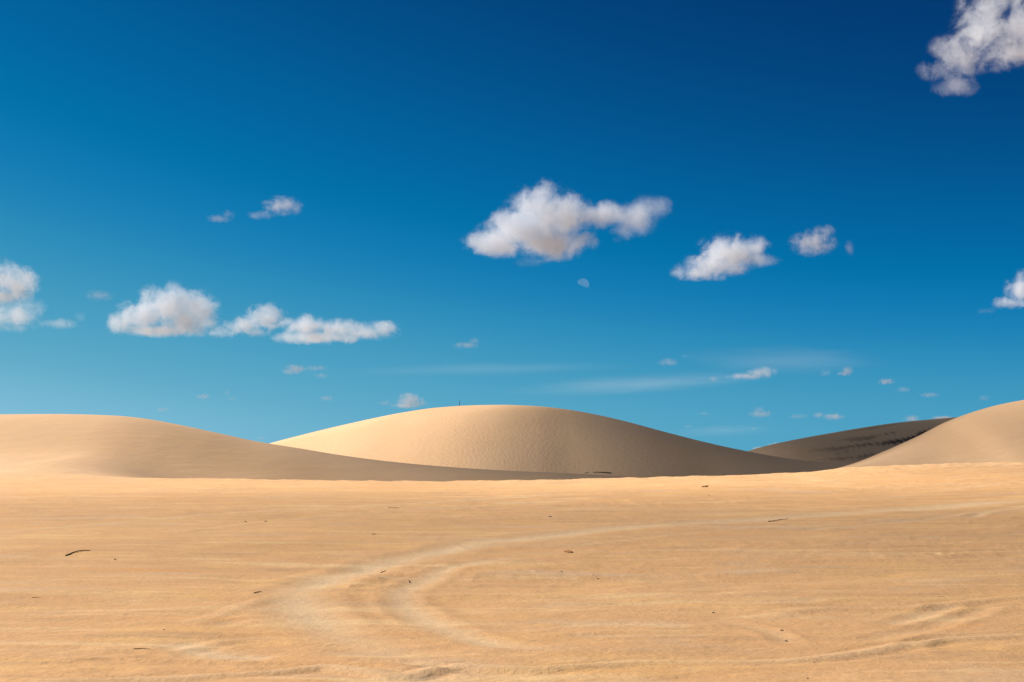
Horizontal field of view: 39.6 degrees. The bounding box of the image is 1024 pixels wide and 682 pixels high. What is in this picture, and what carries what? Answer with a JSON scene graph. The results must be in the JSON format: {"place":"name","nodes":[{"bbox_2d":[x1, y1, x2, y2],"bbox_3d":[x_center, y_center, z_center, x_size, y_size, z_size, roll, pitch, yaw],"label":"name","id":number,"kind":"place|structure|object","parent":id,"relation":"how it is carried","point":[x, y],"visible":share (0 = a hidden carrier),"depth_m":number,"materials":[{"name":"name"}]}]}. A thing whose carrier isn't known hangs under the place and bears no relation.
{"place":"outdoors","nodes":[
{"label":"outdoors","id":0,"kind":"place"},
{"bbox_2d":[0,414,639,481],"bbox_3d":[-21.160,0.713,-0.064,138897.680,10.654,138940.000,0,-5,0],"label":"dune","id":1,"kind":"structure","parent":0,"point":[175,450],"depth_m":105.99,"materials":[{"name":"beige sand"}]},
{"bbox_2d":[0,448,1023,681],"bbox_3d":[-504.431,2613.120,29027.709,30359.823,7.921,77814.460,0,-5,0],"label":"sand plain","id":2,"kind":"structure","parent":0,"point":[847,574],"depth_m":19.54,"materials":[{"name":"beige sand"}]},
{"bbox_2d":[65,550,89,555],"bbox_3d":[-7.124,3.445,23.142,0.154,0.061,0.795,-1,-5,11],"label":"twig","id":3,"kind":"object","parent":2,"relation":"on","point":[76,551],"visible":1,"depth_m":23.30,"materials":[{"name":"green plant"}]},
{"bbox_2d":[0,0,1023,450],"label":"sky","id":4,"kind":"structure","parent":0,"point":[746,225],"materials":[{"name":"blue"}]},
{"bbox_2d":[269,405,849,477],"bbox_3d":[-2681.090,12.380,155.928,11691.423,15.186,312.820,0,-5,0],"label":"dune","id":5,"kind":"structure","parent":0,"point":[524,438],"depth_m":178.53,"materials":[{"name":"beige sand"}]},
{"bbox_2d":[749,417,956,463],"bbox_3d":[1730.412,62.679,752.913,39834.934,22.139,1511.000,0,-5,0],"label":"dune","id":6,"kind":"structure","parent":0,"point":[851,446],"depth_m":349.07,"materials":[{"name":"beige sand"}]},
{"bbox_2d":[836,400,1023,468],"bbox_3d":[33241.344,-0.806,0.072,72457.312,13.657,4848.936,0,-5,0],"label":"dune","id":7,"kind":"structure","parent":0,"point":[992,434],"depth_m":100.57,"materials":[{"name":"beige sand"}]}
]}

